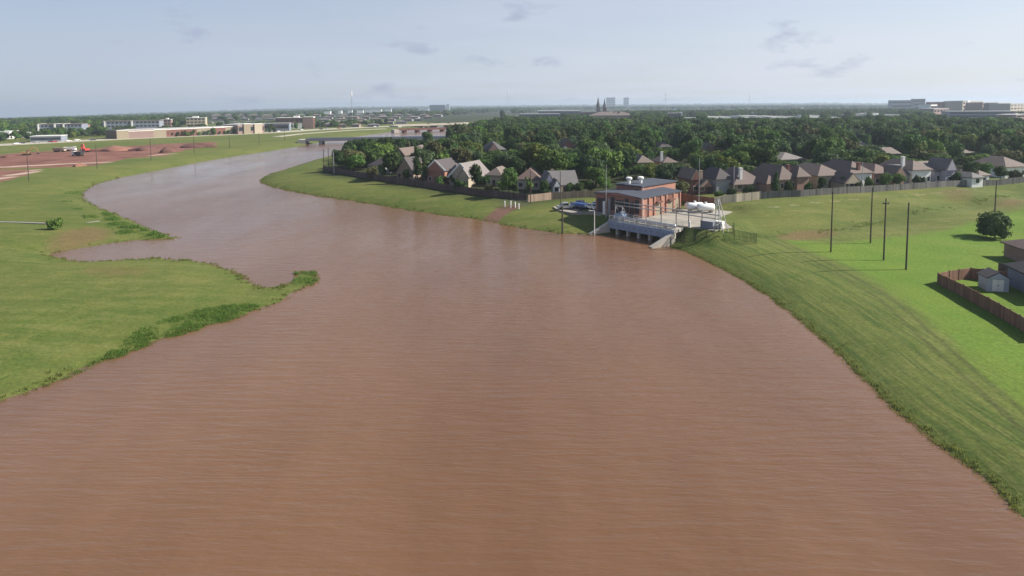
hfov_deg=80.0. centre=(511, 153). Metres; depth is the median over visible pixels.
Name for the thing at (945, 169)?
house
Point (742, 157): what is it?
tree
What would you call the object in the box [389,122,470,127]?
river bridge
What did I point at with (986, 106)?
hospital block
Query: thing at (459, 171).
house
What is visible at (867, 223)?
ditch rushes
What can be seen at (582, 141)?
tree
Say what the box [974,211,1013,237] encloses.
tree
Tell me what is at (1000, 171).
tree
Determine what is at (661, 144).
house
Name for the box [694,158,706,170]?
tree
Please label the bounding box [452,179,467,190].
shrub
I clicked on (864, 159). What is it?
tree
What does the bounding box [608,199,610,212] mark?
door
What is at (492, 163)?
tree
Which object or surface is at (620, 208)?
door
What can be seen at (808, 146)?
tree
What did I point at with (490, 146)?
house
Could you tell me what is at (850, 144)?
tree
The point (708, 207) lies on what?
storage tank
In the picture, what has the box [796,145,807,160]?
tree
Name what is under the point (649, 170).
tree
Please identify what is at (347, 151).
tree
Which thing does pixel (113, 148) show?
dirt mound
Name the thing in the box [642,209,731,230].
pavement
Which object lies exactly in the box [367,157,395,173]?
house
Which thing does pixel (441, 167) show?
house
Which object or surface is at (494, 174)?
house
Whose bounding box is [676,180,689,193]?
tree
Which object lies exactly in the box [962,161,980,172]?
tree
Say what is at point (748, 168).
tree
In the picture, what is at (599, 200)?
door
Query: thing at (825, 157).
tree
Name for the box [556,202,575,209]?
pickup truck
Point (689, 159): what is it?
tree
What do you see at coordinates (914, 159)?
tree
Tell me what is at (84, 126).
apartment block
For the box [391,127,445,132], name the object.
river bridge
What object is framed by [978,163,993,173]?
tree
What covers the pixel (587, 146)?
tree
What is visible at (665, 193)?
pump station
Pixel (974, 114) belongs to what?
parking garage
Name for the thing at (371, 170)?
shrub
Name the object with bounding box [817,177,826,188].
tree
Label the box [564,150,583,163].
tree
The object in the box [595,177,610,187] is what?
tree
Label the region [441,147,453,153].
tree
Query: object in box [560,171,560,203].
utility pole
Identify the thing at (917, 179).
shrub
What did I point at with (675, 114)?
warehouse
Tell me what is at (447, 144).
tree
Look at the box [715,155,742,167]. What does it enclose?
tree
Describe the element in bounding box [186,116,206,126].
office building
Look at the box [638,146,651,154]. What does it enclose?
tree
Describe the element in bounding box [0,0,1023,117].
sky
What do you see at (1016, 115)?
hospital block
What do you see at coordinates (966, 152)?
house
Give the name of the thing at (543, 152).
tree
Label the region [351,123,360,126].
apartment house
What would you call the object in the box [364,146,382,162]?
tree
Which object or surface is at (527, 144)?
tree
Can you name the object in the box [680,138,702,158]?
tree
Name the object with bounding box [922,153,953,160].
tree
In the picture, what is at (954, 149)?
tree
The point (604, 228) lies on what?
wing wall
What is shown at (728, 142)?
tree
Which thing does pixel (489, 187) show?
shrub
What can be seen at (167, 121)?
apartment tower
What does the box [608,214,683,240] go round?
intake deck
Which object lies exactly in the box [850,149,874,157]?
tree
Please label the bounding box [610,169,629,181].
tree
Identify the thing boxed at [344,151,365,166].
tree
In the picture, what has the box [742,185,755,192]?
tree
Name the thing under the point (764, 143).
tree
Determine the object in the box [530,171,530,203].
utility pole
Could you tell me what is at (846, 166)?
house
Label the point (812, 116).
shop building
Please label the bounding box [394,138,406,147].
tree
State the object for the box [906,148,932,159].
tree
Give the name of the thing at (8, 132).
shed building
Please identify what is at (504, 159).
tree
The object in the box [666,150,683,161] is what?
tree
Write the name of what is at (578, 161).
tree
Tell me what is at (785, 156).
house
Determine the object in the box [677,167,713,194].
house
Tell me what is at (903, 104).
office block
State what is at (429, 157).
tree
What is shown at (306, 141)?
river bridge
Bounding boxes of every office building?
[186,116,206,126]
[263,123,290,130]
[275,116,314,128]
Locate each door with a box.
[597,197,603,211]
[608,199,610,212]
[616,200,623,212]
[630,202,633,216]
[992,279,997,290]
[998,280,1003,291]
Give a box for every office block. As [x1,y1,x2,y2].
[429,105,444,110]
[888,100,910,108]
[911,99,924,108]
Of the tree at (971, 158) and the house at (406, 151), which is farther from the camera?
the house at (406, 151)
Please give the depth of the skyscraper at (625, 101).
5547.15 m
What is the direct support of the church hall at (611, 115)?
on the ground at (932, 351)
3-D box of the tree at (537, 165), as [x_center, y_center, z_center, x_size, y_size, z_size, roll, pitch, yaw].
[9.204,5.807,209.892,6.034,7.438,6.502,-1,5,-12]
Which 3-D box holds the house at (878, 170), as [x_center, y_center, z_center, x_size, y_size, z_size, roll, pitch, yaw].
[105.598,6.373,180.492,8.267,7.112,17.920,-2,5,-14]
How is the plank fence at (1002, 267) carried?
on the ground at (932, 351)
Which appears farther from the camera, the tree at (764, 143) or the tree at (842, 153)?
the tree at (764, 143)
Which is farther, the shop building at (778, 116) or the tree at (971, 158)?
the shop building at (778, 116)
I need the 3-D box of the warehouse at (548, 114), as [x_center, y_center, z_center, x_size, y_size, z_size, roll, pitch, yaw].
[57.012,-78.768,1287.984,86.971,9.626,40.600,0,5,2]
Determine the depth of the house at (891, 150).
263.41 m
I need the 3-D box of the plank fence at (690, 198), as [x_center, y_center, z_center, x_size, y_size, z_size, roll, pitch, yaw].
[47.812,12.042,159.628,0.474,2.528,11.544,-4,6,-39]
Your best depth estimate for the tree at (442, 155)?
230.88 m
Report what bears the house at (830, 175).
on the ground at (932, 351)
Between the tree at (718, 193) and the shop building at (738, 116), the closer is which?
the tree at (718, 193)
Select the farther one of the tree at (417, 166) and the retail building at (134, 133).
the retail building at (134, 133)
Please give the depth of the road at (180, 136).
587.51 m
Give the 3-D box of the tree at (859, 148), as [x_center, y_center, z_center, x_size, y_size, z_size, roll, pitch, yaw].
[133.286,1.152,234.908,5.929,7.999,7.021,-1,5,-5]
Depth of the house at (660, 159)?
230.29 m
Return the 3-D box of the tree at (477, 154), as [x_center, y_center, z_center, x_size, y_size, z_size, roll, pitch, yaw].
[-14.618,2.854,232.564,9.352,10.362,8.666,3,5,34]
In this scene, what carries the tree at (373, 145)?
on the ground at (932, 351)
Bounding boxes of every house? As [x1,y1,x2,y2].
[347,116,358,118]
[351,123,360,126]
[367,123,379,126]
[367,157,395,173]
[395,156,423,179]
[396,120,406,123]
[397,146,413,156]
[427,157,458,183]
[447,160,489,187]
[482,141,506,151]
[484,166,504,186]
[517,167,541,189]
[539,169,577,191]
[559,138,575,148]
[627,154,654,167]
[651,152,678,164]
[655,142,671,147]
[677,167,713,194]
[701,142,716,151]
[703,166,773,192]
[750,163,811,190]
[776,152,804,161]
[796,162,861,188]
[822,159,873,185]
[853,161,906,184]
[877,156,933,183]
[880,147,901,155]
[916,157,991,186]
[961,150,972,155]
[973,156,1023,177]
[1000,239,1023,260]
[1003,261,1023,291]
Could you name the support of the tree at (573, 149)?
on the ground at (932, 351)
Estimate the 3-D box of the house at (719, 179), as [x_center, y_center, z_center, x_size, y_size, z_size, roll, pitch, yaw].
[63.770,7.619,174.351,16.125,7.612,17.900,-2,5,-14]
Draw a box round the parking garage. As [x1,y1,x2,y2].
[941,111,1015,117]
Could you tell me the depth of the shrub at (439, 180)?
199.43 m
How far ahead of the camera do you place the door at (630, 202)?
143.60 m
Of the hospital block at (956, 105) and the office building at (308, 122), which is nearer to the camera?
the office building at (308, 122)
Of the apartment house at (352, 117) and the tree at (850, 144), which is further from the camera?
the apartment house at (352, 117)
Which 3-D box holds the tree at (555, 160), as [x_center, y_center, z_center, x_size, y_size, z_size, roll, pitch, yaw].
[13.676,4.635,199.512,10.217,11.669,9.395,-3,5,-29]
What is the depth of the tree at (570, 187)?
178.78 m
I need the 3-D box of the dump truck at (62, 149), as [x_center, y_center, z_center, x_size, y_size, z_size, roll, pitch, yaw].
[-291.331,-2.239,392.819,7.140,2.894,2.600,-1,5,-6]
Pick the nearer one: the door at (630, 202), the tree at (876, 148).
the door at (630, 202)
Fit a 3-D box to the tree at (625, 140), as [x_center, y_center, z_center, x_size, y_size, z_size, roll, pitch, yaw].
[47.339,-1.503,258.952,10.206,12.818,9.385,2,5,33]
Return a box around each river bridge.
[298,136,447,143]
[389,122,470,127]
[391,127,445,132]
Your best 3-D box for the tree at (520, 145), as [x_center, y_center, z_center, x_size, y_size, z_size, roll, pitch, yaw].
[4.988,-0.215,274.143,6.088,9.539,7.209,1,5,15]
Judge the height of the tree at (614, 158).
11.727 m
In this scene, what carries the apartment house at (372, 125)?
on the ground at (932, 351)
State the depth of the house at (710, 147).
284.86 m
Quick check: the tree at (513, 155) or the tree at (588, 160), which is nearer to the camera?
the tree at (588, 160)
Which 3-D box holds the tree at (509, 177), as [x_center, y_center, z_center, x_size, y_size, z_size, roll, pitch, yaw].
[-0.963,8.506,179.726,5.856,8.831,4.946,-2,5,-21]
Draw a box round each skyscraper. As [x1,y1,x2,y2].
[606,97,614,105]
[623,98,628,105]
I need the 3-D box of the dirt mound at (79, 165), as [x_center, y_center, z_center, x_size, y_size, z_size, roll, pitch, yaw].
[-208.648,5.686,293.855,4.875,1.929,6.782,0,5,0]
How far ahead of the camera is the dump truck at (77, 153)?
357.87 m
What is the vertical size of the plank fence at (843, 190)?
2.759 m
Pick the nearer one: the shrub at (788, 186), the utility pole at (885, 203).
the utility pole at (885, 203)
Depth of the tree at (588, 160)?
196.22 m
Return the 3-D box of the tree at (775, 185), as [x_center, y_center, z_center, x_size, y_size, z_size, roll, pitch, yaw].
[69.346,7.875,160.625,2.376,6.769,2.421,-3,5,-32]
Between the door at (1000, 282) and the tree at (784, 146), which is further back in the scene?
the tree at (784, 146)
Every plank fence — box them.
[323,166,526,200]
[528,190,604,201]
[681,193,713,203]
[714,191,760,204]
[760,177,1023,198]
[937,267,1023,331]
[998,262,1007,271]
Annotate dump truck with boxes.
[52,147,65,151]
[66,147,76,150]
[71,151,84,155]
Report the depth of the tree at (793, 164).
190.20 m
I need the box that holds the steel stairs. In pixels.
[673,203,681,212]
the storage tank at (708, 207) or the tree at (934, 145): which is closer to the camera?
the storage tank at (708, 207)
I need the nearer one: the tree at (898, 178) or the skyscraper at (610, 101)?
the tree at (898, 178)
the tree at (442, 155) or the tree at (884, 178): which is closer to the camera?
the tree at (884, 178)
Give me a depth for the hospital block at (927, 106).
1143.14 m
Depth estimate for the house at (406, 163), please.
221.84 m
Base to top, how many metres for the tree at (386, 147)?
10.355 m
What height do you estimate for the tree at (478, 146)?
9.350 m
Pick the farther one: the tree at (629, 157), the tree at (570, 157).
the tree at (570, 157)
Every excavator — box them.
[21,147,39,154]
[80,144,89,151]
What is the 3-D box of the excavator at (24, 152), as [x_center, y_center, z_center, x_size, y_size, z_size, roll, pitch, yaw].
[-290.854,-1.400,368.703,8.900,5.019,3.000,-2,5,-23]
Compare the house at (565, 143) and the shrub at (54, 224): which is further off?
the house at (565, 143)
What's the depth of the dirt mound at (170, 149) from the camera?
382.05 m
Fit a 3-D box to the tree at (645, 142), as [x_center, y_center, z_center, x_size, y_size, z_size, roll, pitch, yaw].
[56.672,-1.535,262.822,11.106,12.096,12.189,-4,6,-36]
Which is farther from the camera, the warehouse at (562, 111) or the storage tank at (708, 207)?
the warehouse at (562, 111)
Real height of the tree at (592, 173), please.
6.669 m
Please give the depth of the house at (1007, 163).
193.39 m
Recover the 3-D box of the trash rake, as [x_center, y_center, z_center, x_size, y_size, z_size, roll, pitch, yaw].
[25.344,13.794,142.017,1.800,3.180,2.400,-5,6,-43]
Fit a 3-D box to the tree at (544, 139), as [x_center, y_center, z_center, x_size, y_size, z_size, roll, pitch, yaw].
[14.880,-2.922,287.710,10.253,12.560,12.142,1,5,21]
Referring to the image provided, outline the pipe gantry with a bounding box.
[614,199,728,232]
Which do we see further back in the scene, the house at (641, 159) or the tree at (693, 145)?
the tree at (693, 145)
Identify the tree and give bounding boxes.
[341,149,364,155]
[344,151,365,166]
[364,142,384,161]
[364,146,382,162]
[378,164,386,174]
[381,142,393,156]
[382,151,401,176]
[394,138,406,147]
[402,169,409,178]
[412,146,422,179]
[419,149,436,165]
[421,151,427,179]
[425,141,446,157]
[433,152,450,159]
[441,139,454,149]
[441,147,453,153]
[449,147,472,163]
[461,144,476,150]
[462,147,483,160]
[468,163,482,188]
[473,142,482,151]
[477,158,493,170]
[481,175,490,187]
[483,150,502,156]
[484,152,498,160]
[489,160,495,167]
[494,153,512,167]
[499,167,518,191]
[508,153,519,159]
[509,183,518,192]
[511,158,525,176]
[515,148,529,163]
[516,142,525,149]
[519,142,540,150]
[520,142,548,165]
[531,160,543,172]
[533,134,554,144]
[539,149,562,169]
[539,180,548,191]
[540,149,570,171]
[547,144,559,149]
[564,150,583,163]
[565,148,581,169]
[565,152,577,169]
[565,182,574,191]
[573,155,584,177]
[575,182,583,190]
[577,138,595,147]
[580,152,607,183]
[582,142,610,153]
[583,166,610,186]
[585,181,595,190]
[587,148,624,172]
[590,147,618,176]
[592,142,611,149]
[594,136,604,142]
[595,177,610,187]
[605,134,620,150]
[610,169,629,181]
[614,141,641,167]
[616,135,634,147]
[616,147,636,177]
[627,164,644,178]
[633,136,656,149]
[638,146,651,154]
[641,162,657,177]
[643,151,654,159]
[657,149,667,155]
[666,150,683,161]
[673,162,691,177]
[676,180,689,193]
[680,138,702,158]
[687,152,697,162]
[690,153,704,170]
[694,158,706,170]
[700,152,718,159]
[704,153,717,159]
[704,156,717,169]
[710,162,728,169]
[714,191,723,196]
[715,150,732,157]
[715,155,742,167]
[717,134,743,150]
[719,133,744,149]
[727,188,736,194]
[731,143,757,165]
[731,151,751,165]
[740,165,754,172]
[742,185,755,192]
[752,145,779,163]
[752,156,760,166]
[756,139,775,148]
[767,136,791,153]
[770,161,784,165]
[771,171,780,190]
[774,141,780,148]
[784,162,797,165]
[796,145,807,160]
[803,137,820,162]
[812,137,836,162]
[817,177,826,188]
[819,152,842,162]
[820,133,838,138]
[828,134,845,150]
[828,149,850,157]
[838,136,860,150]
[839,156,872,162]
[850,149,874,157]
[853,146,865,151]
[864,148,887,154]
[871,146,885,152]
[871,154,889,163]
[878,172,892,184]
[892,173,906,183]
[898,134,926,152]
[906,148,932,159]
[907,141,928,153]
[908,158,928,160]
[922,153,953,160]
[926,139,947,152]
[929,150,948,154]
[943,140,965,160]
[961,155,982,163]
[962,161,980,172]
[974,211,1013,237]
[977,153,990,157]
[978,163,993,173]
[992,166,1008,178]
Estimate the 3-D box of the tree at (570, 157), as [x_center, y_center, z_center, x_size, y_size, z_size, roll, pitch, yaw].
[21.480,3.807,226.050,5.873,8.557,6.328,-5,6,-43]
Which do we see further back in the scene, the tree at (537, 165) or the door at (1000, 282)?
the tree at (537, 165)
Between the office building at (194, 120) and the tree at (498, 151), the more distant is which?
the office building at (194, 120)
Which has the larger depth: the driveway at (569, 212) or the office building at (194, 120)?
the office building at (194, 120)
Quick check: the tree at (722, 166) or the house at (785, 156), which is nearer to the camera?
the tree at (722, 166)
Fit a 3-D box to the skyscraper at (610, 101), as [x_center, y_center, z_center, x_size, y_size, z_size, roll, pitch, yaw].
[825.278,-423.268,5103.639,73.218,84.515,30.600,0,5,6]
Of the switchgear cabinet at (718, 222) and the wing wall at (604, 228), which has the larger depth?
the wing wall at (604, 228)
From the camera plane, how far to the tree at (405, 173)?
212.46 m
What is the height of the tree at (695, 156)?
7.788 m
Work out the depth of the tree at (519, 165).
207.68 m
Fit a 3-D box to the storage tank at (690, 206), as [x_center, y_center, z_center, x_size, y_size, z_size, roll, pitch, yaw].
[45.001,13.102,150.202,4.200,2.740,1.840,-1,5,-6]
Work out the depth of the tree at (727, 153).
208.31 m
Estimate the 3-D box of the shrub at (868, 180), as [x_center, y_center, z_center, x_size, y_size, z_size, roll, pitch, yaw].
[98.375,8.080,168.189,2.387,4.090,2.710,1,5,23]
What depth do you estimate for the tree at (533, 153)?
214.11 m
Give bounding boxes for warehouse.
[365,109,381,112]
[418,108,428,110]
[518,113,559,115]
[538,110,580,114]
[667,112,682,116]
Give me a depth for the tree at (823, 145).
219.56 m
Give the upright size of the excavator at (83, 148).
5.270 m
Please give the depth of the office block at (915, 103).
1491.73 m
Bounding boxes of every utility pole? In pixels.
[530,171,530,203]
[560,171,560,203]
[561,206,562,233]
[830,191,832,251]
[870,187,872,242]
[883,198,888,259]
[905,202,909,269]
[994,180,996,212]
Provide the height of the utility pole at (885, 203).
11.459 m
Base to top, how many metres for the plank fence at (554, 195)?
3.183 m
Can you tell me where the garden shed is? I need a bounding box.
[976,267,1011,291]
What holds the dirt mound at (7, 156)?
on the ground at (932, 351)
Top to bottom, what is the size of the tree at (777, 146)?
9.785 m
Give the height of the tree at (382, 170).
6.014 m
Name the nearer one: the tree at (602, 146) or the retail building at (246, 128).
the tree at (602, 146)
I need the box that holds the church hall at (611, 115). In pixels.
[590,112,630,117]
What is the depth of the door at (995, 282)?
90.17 m
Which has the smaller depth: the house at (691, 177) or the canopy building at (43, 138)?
the house at (691, 177)
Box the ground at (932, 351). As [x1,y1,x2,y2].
[0,103,1023,517]
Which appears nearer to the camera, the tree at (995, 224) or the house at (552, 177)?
the tree at (995, 224)
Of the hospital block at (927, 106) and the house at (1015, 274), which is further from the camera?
the hospital block at (927, 106)
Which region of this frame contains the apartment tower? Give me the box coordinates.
[160,118,172,127]
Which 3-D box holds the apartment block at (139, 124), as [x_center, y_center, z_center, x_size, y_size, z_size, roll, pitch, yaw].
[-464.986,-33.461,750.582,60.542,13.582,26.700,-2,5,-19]
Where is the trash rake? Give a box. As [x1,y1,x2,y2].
[614,206,626,219]
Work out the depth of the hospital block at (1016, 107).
1081.04 m
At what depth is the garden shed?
90.25 m
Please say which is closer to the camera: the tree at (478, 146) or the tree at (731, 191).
the tree at (731, 191)
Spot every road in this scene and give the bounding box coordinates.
[0,126,388,145]
[274,129,374,136]
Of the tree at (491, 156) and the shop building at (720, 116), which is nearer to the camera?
the tree at (491, 156)
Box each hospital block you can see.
[918,104,937,109]
[919,108,948,113]
[926,102,944,107]
[943,101,982,110]
[966,102,997,110]
[985,102,1010,110]
[989,103,1023,111]
[995,113,1023,118]
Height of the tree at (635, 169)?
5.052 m
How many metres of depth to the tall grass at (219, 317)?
87.33 m
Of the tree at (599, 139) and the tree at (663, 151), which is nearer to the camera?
the tree at (663, 151)
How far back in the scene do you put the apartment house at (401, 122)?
925.67 m
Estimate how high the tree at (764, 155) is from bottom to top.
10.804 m
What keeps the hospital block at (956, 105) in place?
on the ground at (932, 351)
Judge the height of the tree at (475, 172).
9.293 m
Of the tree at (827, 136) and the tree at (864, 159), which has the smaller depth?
the tree at (864, 159)
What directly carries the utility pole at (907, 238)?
on the ground at (932, 351)
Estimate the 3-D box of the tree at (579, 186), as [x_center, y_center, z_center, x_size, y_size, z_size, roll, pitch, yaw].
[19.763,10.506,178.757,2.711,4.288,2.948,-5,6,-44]
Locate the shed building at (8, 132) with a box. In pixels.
[0,130,18,138]
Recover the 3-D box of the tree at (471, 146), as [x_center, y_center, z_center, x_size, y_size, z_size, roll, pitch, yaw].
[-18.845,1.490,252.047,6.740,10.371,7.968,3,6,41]
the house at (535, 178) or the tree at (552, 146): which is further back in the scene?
the tree at (552, 146)
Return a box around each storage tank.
[686,201,702,210]
[696,202,714,212]
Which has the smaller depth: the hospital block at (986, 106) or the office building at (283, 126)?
the office building at (283, 126)
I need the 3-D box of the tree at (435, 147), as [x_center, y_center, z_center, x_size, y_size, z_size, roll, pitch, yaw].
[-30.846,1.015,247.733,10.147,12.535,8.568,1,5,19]
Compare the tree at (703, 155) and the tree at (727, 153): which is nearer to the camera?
the tree at (727, 153)
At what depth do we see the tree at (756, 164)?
214.81 m
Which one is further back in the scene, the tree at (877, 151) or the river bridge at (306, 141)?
the river bridge at (306, 141)
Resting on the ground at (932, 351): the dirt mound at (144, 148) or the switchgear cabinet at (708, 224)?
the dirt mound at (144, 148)
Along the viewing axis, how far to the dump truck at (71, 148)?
398.67 m
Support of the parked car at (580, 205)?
on the driveway at (576, 209)
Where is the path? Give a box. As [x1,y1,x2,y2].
[0,221,45,223]
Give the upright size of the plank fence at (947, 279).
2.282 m
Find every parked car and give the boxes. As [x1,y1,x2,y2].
[570,201,587,208]
[585,203,595,209]
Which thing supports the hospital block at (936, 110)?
on the ground at (932, 351)
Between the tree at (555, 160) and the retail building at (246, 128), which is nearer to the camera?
the tree at (555, 160)
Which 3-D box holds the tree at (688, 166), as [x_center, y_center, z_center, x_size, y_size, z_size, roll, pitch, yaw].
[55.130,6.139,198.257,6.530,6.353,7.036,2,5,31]
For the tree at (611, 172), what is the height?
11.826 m
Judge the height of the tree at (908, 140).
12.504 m
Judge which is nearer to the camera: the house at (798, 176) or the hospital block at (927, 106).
the house at (798, 176)
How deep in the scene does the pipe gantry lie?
132.04 m
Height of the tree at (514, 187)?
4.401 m
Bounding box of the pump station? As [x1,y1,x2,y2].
[594,176,681,218]
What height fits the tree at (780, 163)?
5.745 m
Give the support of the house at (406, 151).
on the ground at (932, 351)
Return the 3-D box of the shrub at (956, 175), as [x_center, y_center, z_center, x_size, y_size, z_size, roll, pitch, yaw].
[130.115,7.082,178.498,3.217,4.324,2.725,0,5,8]
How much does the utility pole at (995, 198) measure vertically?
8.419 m
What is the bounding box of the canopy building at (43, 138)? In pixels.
[29,135,67,141]
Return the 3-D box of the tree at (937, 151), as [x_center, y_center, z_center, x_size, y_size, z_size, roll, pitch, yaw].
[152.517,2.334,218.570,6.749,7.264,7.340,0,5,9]
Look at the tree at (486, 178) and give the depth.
194.37 m
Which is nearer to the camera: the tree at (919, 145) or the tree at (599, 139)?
the tree at (919, 145)
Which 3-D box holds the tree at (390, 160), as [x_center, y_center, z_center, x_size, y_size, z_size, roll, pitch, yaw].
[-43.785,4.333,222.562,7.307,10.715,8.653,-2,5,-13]
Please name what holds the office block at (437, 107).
on the ground at (932, 351)
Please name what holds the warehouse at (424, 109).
on the ground at (932, 351)
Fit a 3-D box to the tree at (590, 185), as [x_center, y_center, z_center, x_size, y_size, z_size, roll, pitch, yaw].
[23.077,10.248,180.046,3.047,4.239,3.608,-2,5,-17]
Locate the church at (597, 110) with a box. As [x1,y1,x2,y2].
[579,98,606,115]
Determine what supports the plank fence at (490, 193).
on the ground at (932, 351)
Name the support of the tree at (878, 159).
on the ground at (932, 351)
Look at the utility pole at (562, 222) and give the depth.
141.72 m
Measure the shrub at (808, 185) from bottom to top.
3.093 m
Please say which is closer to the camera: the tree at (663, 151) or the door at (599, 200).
the door at (599, 200)
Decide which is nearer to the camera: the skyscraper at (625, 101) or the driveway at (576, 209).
the driveway at (576, 209)
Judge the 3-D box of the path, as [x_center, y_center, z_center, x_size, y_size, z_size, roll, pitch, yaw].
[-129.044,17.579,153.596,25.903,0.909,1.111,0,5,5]
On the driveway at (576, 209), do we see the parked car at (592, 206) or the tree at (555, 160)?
the parked car at (592, 206)
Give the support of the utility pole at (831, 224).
on the ground at (932, 351)
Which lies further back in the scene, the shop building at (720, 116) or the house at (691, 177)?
the shop building at (720, 116)
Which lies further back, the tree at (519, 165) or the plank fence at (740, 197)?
the tree at (519, 165)
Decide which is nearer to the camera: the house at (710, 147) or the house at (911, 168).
the house at (911, 168)
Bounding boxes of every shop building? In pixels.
[708,116,732,117]
[732,115,755,117]
[762,116,797,117]
[797,115,819,117]
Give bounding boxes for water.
[0,116,1023,575]
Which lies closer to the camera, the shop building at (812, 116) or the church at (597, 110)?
the shop building at (812, 116)
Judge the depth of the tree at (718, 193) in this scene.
161.47 m
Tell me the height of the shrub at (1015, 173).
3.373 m
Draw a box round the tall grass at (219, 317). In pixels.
[60,191,319,378]
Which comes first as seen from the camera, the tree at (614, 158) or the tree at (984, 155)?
the tree at (614, 158)
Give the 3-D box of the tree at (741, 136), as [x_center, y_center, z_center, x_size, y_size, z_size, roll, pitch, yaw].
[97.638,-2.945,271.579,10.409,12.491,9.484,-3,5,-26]
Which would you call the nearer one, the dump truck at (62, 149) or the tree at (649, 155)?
the tree at (649, 155)
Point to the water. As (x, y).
(398, 392)
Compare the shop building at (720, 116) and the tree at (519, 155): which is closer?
the tree at (519, 155)
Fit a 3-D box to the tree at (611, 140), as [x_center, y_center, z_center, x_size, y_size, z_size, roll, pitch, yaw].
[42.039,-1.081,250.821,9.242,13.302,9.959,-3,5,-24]
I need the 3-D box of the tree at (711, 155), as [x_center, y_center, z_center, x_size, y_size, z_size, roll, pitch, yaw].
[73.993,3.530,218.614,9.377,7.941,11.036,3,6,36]
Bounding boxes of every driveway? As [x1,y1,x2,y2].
[553,206,610,216]
[564,207,595,210]
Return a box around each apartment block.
[36,123,87,130]
[102,120,163,129]
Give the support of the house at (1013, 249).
on the ground at (932, 351)
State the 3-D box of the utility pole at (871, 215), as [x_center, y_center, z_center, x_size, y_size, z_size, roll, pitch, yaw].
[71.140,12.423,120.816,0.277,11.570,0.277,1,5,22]
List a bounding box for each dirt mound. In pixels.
[0,154,15,157]
[72,163,86,166]
[90,145,131,151]
[128,146,157,150]
[160,145,183,152]
[180,143,217,147]
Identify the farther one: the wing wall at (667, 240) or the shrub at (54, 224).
the shrub at (54, 224)
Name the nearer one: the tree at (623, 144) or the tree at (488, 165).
the tree at (488, 165)
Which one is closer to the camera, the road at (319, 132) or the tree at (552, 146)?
the tree at (552, 146)
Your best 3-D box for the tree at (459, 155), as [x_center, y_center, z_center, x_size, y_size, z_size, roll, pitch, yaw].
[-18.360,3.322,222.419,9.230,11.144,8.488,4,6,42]
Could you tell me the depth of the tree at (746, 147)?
206.47 m
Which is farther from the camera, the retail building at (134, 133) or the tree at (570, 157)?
the retail building at (134, 133)
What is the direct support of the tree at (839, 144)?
on the ground at (932, 351)
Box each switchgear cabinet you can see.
[700,219,715,228]
[716,220,724,228]
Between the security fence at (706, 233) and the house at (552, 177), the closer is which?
the security fence at (706, 233)
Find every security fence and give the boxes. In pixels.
[673,224,732,245]
[733,222,756,242]
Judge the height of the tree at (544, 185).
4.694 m
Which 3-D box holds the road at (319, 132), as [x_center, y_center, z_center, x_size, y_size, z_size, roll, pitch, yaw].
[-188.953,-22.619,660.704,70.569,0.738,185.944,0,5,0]
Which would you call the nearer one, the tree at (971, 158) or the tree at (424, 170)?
the tree at (424, 170)
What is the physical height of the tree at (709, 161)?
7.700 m
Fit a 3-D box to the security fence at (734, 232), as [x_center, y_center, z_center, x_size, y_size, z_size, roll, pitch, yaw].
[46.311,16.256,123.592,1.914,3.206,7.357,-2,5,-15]
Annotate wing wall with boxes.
[589,221,609,234]
[649,232,674,248]
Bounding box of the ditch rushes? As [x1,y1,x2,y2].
[725,195,1009,240]
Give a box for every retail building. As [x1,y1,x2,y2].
[105,126,234,138]
[223,123,264,133]
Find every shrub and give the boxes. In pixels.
[45,217,62,229]
[367,165,378,178]
[435,175,443,183]
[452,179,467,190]
[484,185,493,191]
[784,179,793,190]
[804,181,812,189]
[864,176,873,185]
[911,174,926,182]
[951,172,962,180]
[1008,169,1022,177]
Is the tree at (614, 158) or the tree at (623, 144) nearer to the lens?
the tree at (614, 158)
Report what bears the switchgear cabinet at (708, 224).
on the pavement
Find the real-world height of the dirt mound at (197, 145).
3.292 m
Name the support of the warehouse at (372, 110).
on the ground at (932, 351)
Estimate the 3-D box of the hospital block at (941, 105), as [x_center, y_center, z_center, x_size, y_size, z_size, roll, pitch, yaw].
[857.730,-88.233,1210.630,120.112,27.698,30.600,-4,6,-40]

